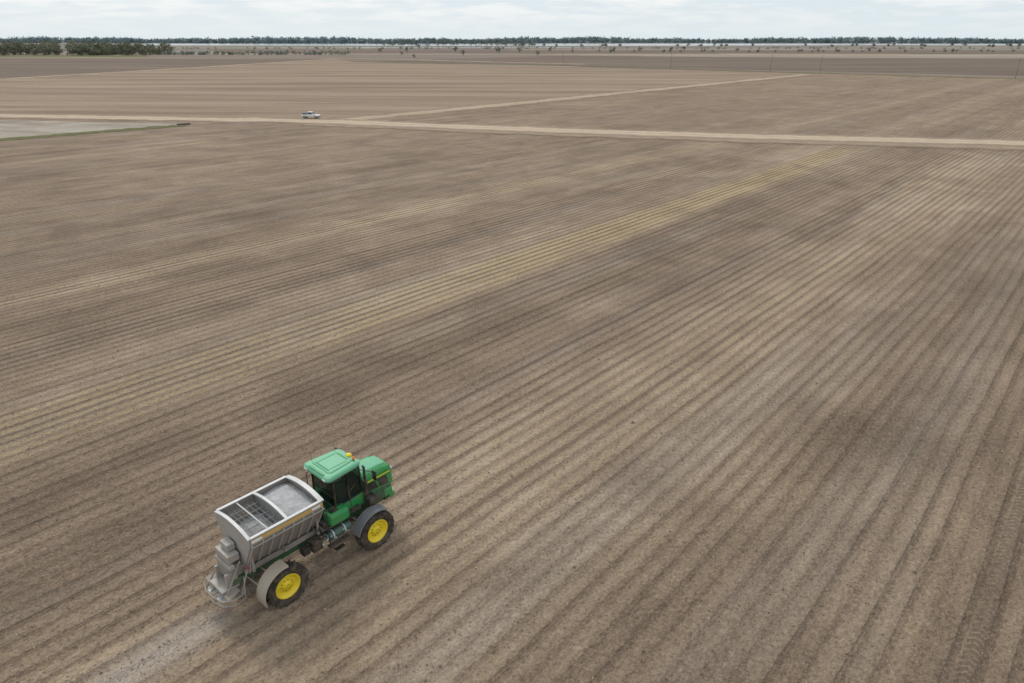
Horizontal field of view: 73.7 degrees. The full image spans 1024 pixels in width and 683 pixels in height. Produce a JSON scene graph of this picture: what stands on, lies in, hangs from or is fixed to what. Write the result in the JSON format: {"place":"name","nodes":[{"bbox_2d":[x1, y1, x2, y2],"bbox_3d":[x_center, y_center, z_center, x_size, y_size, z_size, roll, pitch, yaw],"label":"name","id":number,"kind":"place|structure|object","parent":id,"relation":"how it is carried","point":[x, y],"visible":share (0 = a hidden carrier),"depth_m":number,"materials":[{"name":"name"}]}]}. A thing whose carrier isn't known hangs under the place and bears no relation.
{"place":"outdoors","nodes":[
{"label":"outdoors","id":0,"kind":"place"},
{"bbox_2d":[0,56,147,56],"bbox_3d":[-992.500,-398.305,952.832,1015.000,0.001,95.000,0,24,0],"label":"pasture strip","id":1,"kind":"object","parent":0,"point":[73,56],"visible":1,"depth_m":932.74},
{"bbox_2d":[0,120,176,137],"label":"pale fallow field","id":2,"kind":"structure","parent":0,"point":[12,128],"depth_m":187.24,"materials":[{"name":"soil"}]},
{"bbox_2d":[0,125,185,140],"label":"ditch bank","id":3,"kind":"structure","parent":0,"point":[77,133],"depth_m":175.10,"materials":[{"name":"green plant"}]},
{"bbox_2d":[0,58,317,78],"bbox_3d":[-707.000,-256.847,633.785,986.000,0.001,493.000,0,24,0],"label":"dark tilled field","id":4,"kind":"structure","parent":0,"point":[20,67],"depth_m":642.35,"materials":[{"name":"soil"}]},
{"bbox_2d":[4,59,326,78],"bbox_3d":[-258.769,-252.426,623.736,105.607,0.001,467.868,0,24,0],"label":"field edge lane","id":5,"kind":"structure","parent":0,"point":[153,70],"depth_m":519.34,"materials":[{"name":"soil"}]},
{"bbox_2d":[313,467,361,505],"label":"cab glass house","id":6,"kind":"structure","parent":0,"point":[341,490],"depth_m":31.05,"materials":[{"name":"black glass"}]},
{"bbox_2d":[323,492,363,508],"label":"cab floor","id":7,"kind":"structure","parent":0,"point":[358,499],"depth_m":31.64,"materials":[{"name":"green paint"}]},
{"bbox_2d":[311,466,363,506],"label":"cab pillars","id":8,"kind":"structure","parent":7,"relation":"on","point":[334,494],"depth_m":31.14,"materials":[{"name":"black metal"}]},
{"bbox_2d":[304,449,359,482],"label":"cab roof","id":9,"kind":"structure","parent":8,"relation":"on","point":[340,472],"depth_m":30.57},
{"bbox_2d":[309,452,346,475],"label":"roof vents","id":10,"kind":"object","parent":9,"relation":"on","point":[316,470],"visible":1,"depth_m":30.58,"materials":[{"name":"green paint"}]},
{"bbox_2d":[313,452,351,473],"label":"cab roof panel","id":11,"kind":"structure","parent":9,"relation":"on","point":[333,460],"depth_m":30.89,"materials":[{"name":"green metal"}]},
{"bbox_2d":[349,504,361,513],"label":"cab steps","id":12,"kind":"structure","parent":7,"relation":"on","point":[354,508],"depth_m":31.44,"materials":[{"name":"black metal"}]},
{"bbox_2d":[0,59,796,120],"bbox_3d":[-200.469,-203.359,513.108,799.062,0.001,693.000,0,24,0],"label":"harrowed field","id":13,"kind":"structure","parent":0,"point":[332,89],"depth_m":337.98,"materials":[{"name":"soil"}]},
{"bbox_2d":[346,58,566,63],"bbox_3d":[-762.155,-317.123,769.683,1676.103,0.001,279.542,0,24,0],"label":"farm road","id":14,"kind":"structure","parent":0,"point":[447,60],"depth_m":760.03,"materials":[{"name":"soil"}]},
{"bbox_2d":[338,47,612,47],"bbox_3d":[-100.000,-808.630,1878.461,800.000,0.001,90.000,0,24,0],"label":"flood water","id":15,"kind":"structure","parent":0,"point":[474,47],"depth_m":1907.13,"materials":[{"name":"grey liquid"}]},
{"bbox_2d":[0,57,1023,682],"bbox_3d":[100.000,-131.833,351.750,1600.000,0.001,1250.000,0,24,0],"label":"tilled field","id":16,"kind":"structure","parent":0,"point":[324,181],"depth_m":47.50,"materials":[{"name":"soil"}]},
{"bbox_2d":[266,561,307,606],"bbox_3d":[-9.565,10.242,28.844,0.530,1.880,1.880,20,31,37],"label":"tyre","id":17,"kind":"object","parent":16,"relation":"on","point":[289,600],"visible":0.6,"depth_m":28.65,"materials":[{"name":"rubber"}]},
{"bbox_2d":[276,573,300,598],"bbox_3d":[-9.456,10.282,28.755,0.168,1.160,1.160,20,31,37],"label":"rim","id":18,"kind":"object","parent":17,"relation":"on","point":[284,592],"visible":1,"depth_m":28.80,"materials":[{"name":"yellow metal"}]},
{"bbox_2d":[266,560,308,607],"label":"lugs","id":19,"kind":"object","parent":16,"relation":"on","point":[297,564],"visible":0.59,"depth_m":28.70,"materials":[{"name":"rubber"}]},
{"bbox_2d":[357,511,392,549],"bbox_3d":[-6.438,8.810,32.076,0.530,1.880,1.880,20,31,37],"label":"front right tyre","id":20,"kind":"object","parent":16,"relation":"on","point":[388,520],"visible":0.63,"depth_m":31.82,"materials":[{"name":"rubber"}]},
{"bbox_2d":[368,519,387,542],"bbox_3d":[-6.328,8.850,31.987,0.168,1.160,1.160,20,31,37],"label":"front right rim","id":21,"kind":"object","parent":20,"relation":"on","point":[382,525],"visible":1,"depth_m":32.06,"materials":[{"name":"yellow metal"}]},
{"bbox_2d":[355,510,394,550],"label":"front right lugs","id":22,"kind":"object","parent":16,"relation":"on","point":[373,519],"visible":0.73,"depth_m":31.72,"materials":[{"name":"rubber"}]},
{"bbox_2d":[389,62,1017,78],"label":"grassy ditch line","id":23,"kind":"object","parent":16,"relation":"on","point":[736,70],"visible":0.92,"depth_m":502.91,"materials":[{"name":"green plant"}]},
{"bbox_2d":[0,40,1023,77],"bbox_3d":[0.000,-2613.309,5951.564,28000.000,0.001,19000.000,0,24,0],"label":"ground","id":24,"kind":"structure","parent":0,"point":[380,57],"depth_m":1058.75,"materials":[{"name":"brown soil"}]},
{"bbox_2d":[0,38,173,55],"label":"woodland","id":25,"kind":"object","parent":24,"relation":"on","point":[75,47],"visible":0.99,"depth_m":1012.17,"materials":[{"name":"green plant"}]},
{"bbox_2d":[0,35,1023,43],"bbox_3d":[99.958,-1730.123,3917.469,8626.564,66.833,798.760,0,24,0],"label":"distant treeline","id":26,"kind":"object","parent":24,"relation":"on","point":[589,39],"visible":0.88,"depth_m":3871.81,"materials":[{"name":"green plant"}]},
{"bbox_2d":[145,46,1019,54],"bbox_3d":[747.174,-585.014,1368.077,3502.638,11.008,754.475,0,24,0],"label":"distant hedgerow","id":27,"kind":"object","parent":24,"relation":"on","point":[272,52],"visible":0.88,"depth_m":1051.53,"materials":[{"name":"green plant"}]},
{"bbox_2d":[373,38,1021,47],"bbox_3d":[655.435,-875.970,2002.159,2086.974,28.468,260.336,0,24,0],"label":"distant tree row","id":28,"kind":"object","parent":24,"relation":"on","point":[475,42],"visible":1,"depth_m":1907.78,"materials":[{"name":"green plant"}]},
{"bbox_2d":[0,113,1023,150],"bbox_3d":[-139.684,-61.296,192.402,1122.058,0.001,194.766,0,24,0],"label":"dirt road","id":29,"kind":"structure","parent":0,"point":[874,139],"depth_m":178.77,"materials":[{"name":"beige soil"}]},
{"bbox_2d":[301,111,320,118],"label":"pickup truck","id":30,"kind":"object","parent":29,"relation":"on","point":[309,114],"visible":1,"depth_m":205.77,"materials":[{"name":"white paint"}]},
{"bbox_2d":[0,0,1023,39],"label":"sky","id":31,"kind":"structure","parent":0,"point":[145,19],"materials":[{"name":"white"}]},
{"bbox_2d":[108,43,1023,45],"bbox_3d":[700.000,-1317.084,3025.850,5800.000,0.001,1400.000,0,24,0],"label":"flood water","id":32,"kind":"structure","parent":0,"point":[323,44],"depth_m":2944.43,"materials":[{"name":"grey liquid"}]},
{"bbox_2d":[340,74,812,119],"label":"field lane","id":33,"kind":"structure","parent":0,"point":[419,112],"depth_m":261.87,"materials":[{"name":"soil"}]},
{"bbox_2d":[207,49,1023,53],"bbox_3d":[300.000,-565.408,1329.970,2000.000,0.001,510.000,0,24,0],"label":"dark distant field","id":34,"kind":"structure","parent":0,"point":[689,51],"depth_m":1306.56,"materials":[{"name":"soil"}]},
{"bbox_2d":[391,56,1023,75],"bbox_3d":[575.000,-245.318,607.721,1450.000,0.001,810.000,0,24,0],"label":"brown field","id":35,"kind":"structure","parent":0,"point":[975,66],"depth_m":667.94,"materials":[{"name":"soil"}]},
{"bbox_2d":[574,55,955,56],"bbox_3d":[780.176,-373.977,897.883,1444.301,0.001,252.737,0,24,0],"label":"farm road","id":36,"kind":"structure","parent":0,"point":[864,56],"depth_m":931.89,"materials":[{"name":"soil"}]},
{"bbox_2d":[719,54,905,55],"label":"stubble field","id":37,"kind":"structure","parent":0,"point":[809,54],"depth_m":1052.49,"materials":[{"name":"beige soil"}]},
{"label":"wheel hubs","id":38,"kind":"object","parent":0,"visible":0},
{"bbox_2d":[352,504,386,537],"bbox_3d":[-6.601,8.230,31.659,0.569,0.837,1.706,20,31,37],"label":"front fender","id":39,"kind":"object","parent":38,"relation":"attached to","point":[366,515],"visible":1,"depth_m":31.35,"materials":[{"name":"grey plastic"}]},
{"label":"axles","id":40,"kind":"object","parent":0,"visible":0},
{"bbox_2d":[217,530,310,574],"bbox_3d":[-10.612,8.833,29.451,0.900,0.565,3.900,20,31,37],"label":"conveyor trough","id":41,"kind":"object","parent":40,"relation":"on","point":[225,571],"visible":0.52,"depth_m":28.26,"materials":[{"name":"silver metal"}]},
{"bbox_2d":[220,478,322,564],"bbox_3d":[-10.314,7.781,29.354,2.790,1.713,3.400,20,31,37],"label":"hopper shell","id":42,"kind":"object","parent":41,"relation":"on","point":[228,510],"visible":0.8,"depth_m":29.26},
{"bbox_2d":[210,559,250,595],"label":"lift arms","id":43,"kind":"object","parent":42,"relation":"attached to","point":[234,577],"visible":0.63,"depth_m":27.84},
{"bbox_2d":[205,573,242,600],"bbox_3d":[-11.968,10.204,28.382,2.000,0.387,0.609,20,31,37],"label":"spinner deflector","id":44,"kind":"object","parent":43,"relation":"attached to","point":[234,591],"visible":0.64,"depth_m":27.94,"materials":[{"name":"silver metal"}]},
{"bbox_2d":[210,537,239,594],"bbox_3d":[-11.849,9.188,28.100,1.225,1.830,1.045,20,31,37],"label":"gearbox housing","id":45,"kind":"object","parent":43,"relation":"attached to","point":[227,555],"visible":0.94,"depth_m":27.98,"materials":[{"name":"metal"}]},
{"bbox_2d":[203,573,246,607],"bbox_3d":[-11.935,10.092,28.373,2.239,0.696,1.347,20,31,37],"label":"spinner guard","id":46,"kind":"object","parent":43,"relation":"attached to","point":[219,593],"visible":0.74,"depth_m":27.90,"materials":[{"name":"metal"}]},
{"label":"spinner motors","id":47,"kind":"object","parent":46,"relation":"attached to","visible":0},
{"bbox_2d":[208,584,227,601],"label":"spinner discs","id":48,"kind":"object","parent":47,"relation":"on","point":[220,596],"visible":0.37,"depth_m":28.26,"materials":[{"name":"silver metal"}]},
{"bbox_2d":[214,510,249,540],"bbox_3d":[-11.427,7.403,27.810,2.760,0.270,0.140,20,31,37],"label":"rim cap","id":49,"kind":"object","parent":42,"relation":"attached to","point":[236,526],"visible":1,"depth_m":27.59,"materials":[{"name":"silver metal"}]},
{"bbox_2d":[215,513,249,565],"bbox_3d":[-11.440,8.191,28.142,2.760,1.920,0.035,20,31,37],"label":"hopper rear panel","id":50,"kind":"object","parent":42,"relation":"attached to","point":[235,536],"visible":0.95,"depth_m":28.00,"materials":[{"name":"grey metal"}]},
{"bbox_2d":[236,502,267,527],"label":"hopper cross bars","id":51,"kind":"object","parent":42,"relation":"attached to","point":[251,515],"visible":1,"depth_m":28.45,"materials":[{"name":"silver metal"}]},
{"bbox_2d":[229,499,281,536],"bbox_3d":[-10.864,7.448,28.526,2.660,0.047,1.660,20,31,37],"label":"screen grate","id":52,"kind":"object","parent":42,"relation":"on","point":[255,517],"visible":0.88,"depth_m":28.67,"materials":[{"name":"grey metal"}]},
{"bbox_2d":[238,512,273,536],"bbox_3d":[-10.864,7.974,28.759,1.980,0.230,1.660,20,31,37],"label":"fertiliser load rear","id":53,"kind":"object","parent":42,"relation":"in","point":[253,529],"visible":0.34,"depth_m":29.06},
{"bbox_2d":[216,476,320,539],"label":"side rims","id":54,"kind":"object","parent":42,"relation":"in","point":[277,523],"visible":1,"depth_m":28.85,"materials":[{"name":"silver metal"}]},
{"bbox_2d":[253,495,283,523],"bbox_3d":[-10.294,7.652,29.321,2.720,1.850,0.030,20,31,37],"label":"divider plate","id":55,"kind":"object","parent":42,"relation":"attached to","point":[267,506],"visible":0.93,"depth_m":29.32,"materials":[{"name":"silver metal"}]},
{"bbox_2d":[215,509,324,549],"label":"hopper side bars","id":56,"kind":"object","parent":42,"relation":"attached to","point":[290,527],"visible":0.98,"depth_m":28.18,"materials":[{"name":"grey metal"}]},
{"bbox_2d":[253,492,286,518],"bbox_3d":[-10.294,6.907,28.991,2.760,0.260,0.120,20,31,37],"label":"divider cap","id":57,"kind":"object","parent":42,"relation":"on","point":[277,509],"visible":1,"depth_m":28.80,"materials":[{"name":"silver metal"}]},
{"bbox_2d":[247,506,323,565],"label":"hopper ribs","id":58,"kind":"object","parent":42,"relation":"attached to","point":[281,539],"visible":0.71,"depth_m":28.69,"materials":[{"name":"grey metal"}]},
{"bbox_2d":[251,503,321,544],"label":"side stripes","id":59,"kind":"object","parent":42,"relation":"on","point":[281,526],"visible":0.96,"depth_m":28.18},
{"bbox_2d":[252,504,319,543],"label":"stripe labels","id":60,"kind":"object","parent":59,"relation":"attached to","point":[260,538],"visible":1,"depth_m":27.36,"materials":[{"name":"white paint"}]},
{"bbox_2d":[262,482,315,516],"bbox_3d":[-9.744,6.906,29.670,2.670,0.217,1.600,20,31,37],"label":"fertiliser load front","id":61,"kind":"object","parent":42,"relation":"in","point":[287,499],"visible":0.81,"depth_m":29.74,"materials":[{"name":"white"}]},
{"bbox_2d":[287,479,316,500],"bbox_3d":[-9.187,7.159,30.470,2.760,1.920,0.035,20,31,37],"label":"hopper front panel","id":62,"kind":"object","parent":42,"relation":"attached to","point":[301,488],"visible":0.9,"depth_m":30.32,"materials":[{"name":"silver metal"}]},
{"bbox_2d":[285,475,323,500],"bbox_3d":[-9.207,6.386,30.104,2.760,0.270,0.220,20,31,37],"label":"front rim cap","id":63,"kind":"object","parent":42,"relation":"attached to","point":[312,492],"visible":1,"depth_m":29.86,"materials":[{"name":"silver metal"}]},
{"bbox_2d":[299,505,350,556],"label":"hydraulic blocks","id":64,"kind":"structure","parent":42,"relation":"attached to","point":[306,549],"depth_m":30.20,"materials":[{"name":"black metal"}]},
{"bbox_2d":[223,496,387,585],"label":"chassis rails","id":65,"kind":"object","parent":64,"relation":"attached to","point":[239,580],"visible":0.31,"depth_m":29.65,"materials":[{"name":"metal"}]},
{"bbox_2d":[247,516,356,584],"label":"fender stays","id":66,"kind":"object","parent":65,"relation":"attached to","point":[252,580],"visible":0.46,"depth_m":28.41,"materials":[{"name":"silver metal"}]},
{"bbox_2d":[257,559,287,607],"bbox_3d":[-9.907,10.029,28.311,0.639,1.413,1.260,20,31,37],"label":"fender","id":67,"kind":"object","parent":66,"relation":"attached to","point":[272,571],"visible":1,"depth_m":28.03,"materials":[{"name":"grey metal"}]},
{"bbox_2d":[384,485,394,496],"bbox_3d":[-6.528,7.180,33.767,1.500,0.590,0.625,20,31,37],"label":"front bumper","id":68,"kind":"object","parent":65,"relation":"attached to","point":[389,491],"visible":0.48,"depth_m":33.28,"materials":[{"name":"green paint"}]},
{"bbox_2d":[361,483,390,507],"bbox_3d":[-6.951,7.093,33.206,1.428,0.825,1.750,20,31,37],"label":"cowl","id":69,"kind":"object","parent":68,"relation":"on","point":[379,492],"visible":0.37,"depth_m":32.86,"materials":[{"name":"green metal"}]},
{"bbox_2d":[359,455,391,494],"bbox_3d":[-6.908,6.378,32.942,1.510,1.345,1.880,20,31,37],"label":"engine hood","id":70,"kind":"object","parent":69,"relation":"on","point":[380,469],"visible":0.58,"depth_m":32.55,"materials":[{"name":"green paint"}]},
{"bbox_2d":[359,456,383,472],"bbox_3d":[-6.967,5.868,32.643,1.061,0.260,1.500,20,31,37],"label":"hood top panel","id":71,"kind":"object","parent":70,"relation":"on","point":[370,462],"visible":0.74,"depth_m":32.70,"materials":[{"name":"green metal"}]},
{"bbox_2d":[368,475,387,491],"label":"hood side grilles","id":72,"kind":"object","parent":70,"relation":"attached to","point":[382,480],"visible":0.5,"depth_m":32.50,"materials":[{"name":"black metal"}]},
{"bbox_2d":[309,525,329,548],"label":"hydraulic hoses","id":73,"kind":"object","parent":64,"relation":"attached to","point":[318,536],"visible":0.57,"depth_m":30.25,"materials":[{"name":"black rubber"}]},
{"bbox_2d":[314,519,345,532],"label":"deck platform","id":74,"kind":"structure","parent":64,"relation":"on","point":[324,529],"depth_m":30.26,"materials":[{"name":"metal"}]},
{"bbox_2d":[312,487,349,525],"bbox_3d":[-8.624,7.532,31.332,2.580,0.620,1.050,20,31,37],"label":"fuel tank","id":75,"kind":"object","parent":74,"relation":"on","point":[340,514],"visible":0.48,"depth_m":30.49,"materials":[{"name":"green paint"}]},
{"bbox_2d":[327,506,337,513],"bbox_3d":[-8.012,7.531,30.520,0.300,0.060,0.400,20,31,37],"label":"fuel tank top","id":76,"kind":"object","parent":75,"relation":"attached to","point":[332,509],"visible":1,"depth_m":30.50,"materials":[{"name":"black metal"}]},
{"bbox_2d":[306,471,354,544],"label":"hand rails","id":77,"kind":"object","parent":64,"relation":"on","point":[326,510],"visible":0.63,"depth_m":30.50,"materials":[{"name":"black metal"}]},
{"bbox_2d":[324,520,350,541],"bbox_3d":[-8.690,8.294,31.588,2.554,0.454,1.200,20,31,37],"label":"exhaust canister","id":78,"kind":"object","parent":64,"relation":"attached to","point":[338,530],"visible":0.52,"depth_m":30.81,"materials":[{"name":"metal"}]},
{"bbox_2d":[324,522,346,539],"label":"canister bands","id":79,"kind":"object","parent":78,"relation":"attached to","point":[327,538],"visible":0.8,"depth_m":30.61,"materials":[{"name":"silver metal"}]},
{"bbox_2d":[244,518,319,574],"bbox_3d":[-10.314,8.356,29.608,2.000,1.270,3.600,20,31,37],"label":"sub frame","id":80,"kind":"object","parent":41,"relation":"on","point":[278,552],"visible":0.45,"depth_m":29.29,"materials":[{"name":"silver metal"}]},
{"bbox_2d":[364,492,378,505],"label":"front side boxes","id":81,"kind":"object","parent":40,"relation":"on","point":[371,498],"visible":0.54,"depth_m":31.99,"materials":[{"name":"black metal"}]},
{"bbox_2d":[361,465,368,495],"bbox_3d":[-6.831,6.407,31.631,0.199,1.655,0.230,20,31,37],"label":"exhaust stack","id":82,"kind":"object","parent":81,"relation":"on","point":[365,487],"visible":1,"depth_m":31.64,"materials":[{"name":"black metal"}]},
{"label":"mirror arms","id":83,"kind":"object","parent":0,"visible":0},
{"bbox_2d":[335,447,376,480],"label":"mirrors","id":84,"kind":"object","parent":83,"relation":"attached to","point":[374,477],"visible":0.64,"depth_m":31.21,"materials":[{"name":"black plastic"}]}
]}

